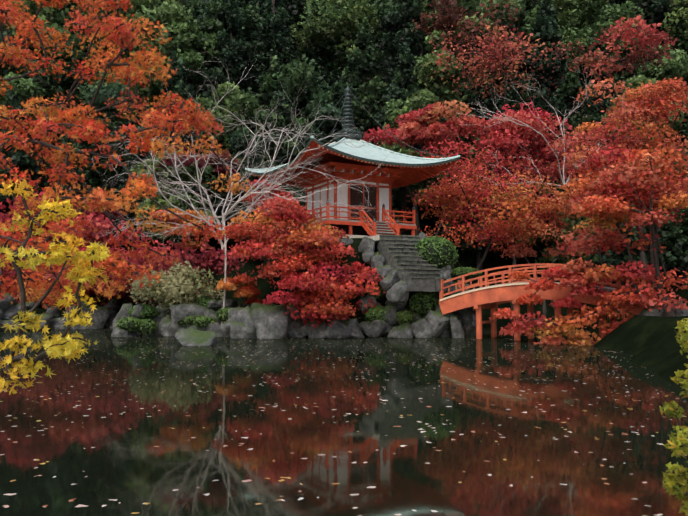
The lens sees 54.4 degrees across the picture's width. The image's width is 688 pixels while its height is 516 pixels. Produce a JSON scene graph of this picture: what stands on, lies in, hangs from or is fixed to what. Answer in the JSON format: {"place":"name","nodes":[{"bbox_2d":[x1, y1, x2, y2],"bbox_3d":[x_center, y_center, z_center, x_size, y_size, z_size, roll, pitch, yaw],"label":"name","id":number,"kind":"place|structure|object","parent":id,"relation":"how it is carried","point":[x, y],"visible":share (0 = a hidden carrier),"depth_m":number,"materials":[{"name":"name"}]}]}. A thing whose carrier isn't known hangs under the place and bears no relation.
{"place":"outdoors","nodes":[
{"label":"outdoors","id":0,"kind":"place"},
{"bbox_2d":[0,324,687,515],"bbox_3d":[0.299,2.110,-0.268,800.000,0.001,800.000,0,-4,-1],"label":"water","id":1,"kind":"structure","parent":0,"point":[468,424],"depth_m":11.01,"materials":[{"name":"brown liquid"}]},
{"bbox_2d":[2,0,687,385],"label":"ground","id":2,"kind":"structure","parent":0,"point":[648,342],"depth_m":57.18,"materials":[{"name":"green plant"}]},
{"bbox_2d":[19,236,481,334],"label":"shrubs","id":3,"kind":"object","parent":2,"relation":"on","point":[440,252],"visible":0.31,"depth_m":39.04,"materials":[{"name":"green plant"}]},
{"bbox_2d":[0,0,687,307],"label":"forest","id":4,"kind":"object","parent":2,"relation":"on","point":[221,31],"visible":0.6,"depth_m":72.45,"materials":[{"name":"green plant"}]},
{"bbox_2d":[0,0,687,345],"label":"red maple trees","id":5,"kind":"object","parent":2,"relation":"on","point":[633,177],"visible":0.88,"depth_m":41.85,"materials":[{"name":"red plant"}]},
{"bbox_2d":[0,0,687,515],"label":"maple tree","id":6,"kind":"object","parent":2,"relation":"on","point":[82,268],"visible":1,"depth_m":5.84,"materials":[{"name":"orange plant"}]},
{"bbox_2d":[0,232,687,345],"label":"rocks","id":7,"kind":"object","parent":2,"relation":"on","point":[263,321],"visible":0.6,"depth_m":38.44,"materials":[{"name":"grey stone"}]},
{"bbox_2d":[377,234,446,291],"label":"stone stairs","id":8,"kind":"structure","parent":7,"relation":"on","point":[399,253],"depth_m":38.46,"materials":[{"name":"grey stone"}]},
{"bbox_2d":[245,86,459,242],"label":"pagoda","id":9,"kind":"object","parent":2,"relation":"on","point":[358,163],"depth_m":44.35,"materials":[{"name":"paint"}]},
{"bbox_2d":[80,51,645,323],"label":"bare trees","id":10,"kind":"object","parent":2,"relation":"on","point":[251,190],"visible":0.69,"depth_m":39.89,"materials":[{"name":"white plant"}]},
{"bbox_2d":[439,263,657,341],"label":"bridge","id":11,"kind":"structure","parent":2,"relation":"on","point":[491,298],"depth_m":36.27,"materials":[{"name":"orange wood"}]}
]}

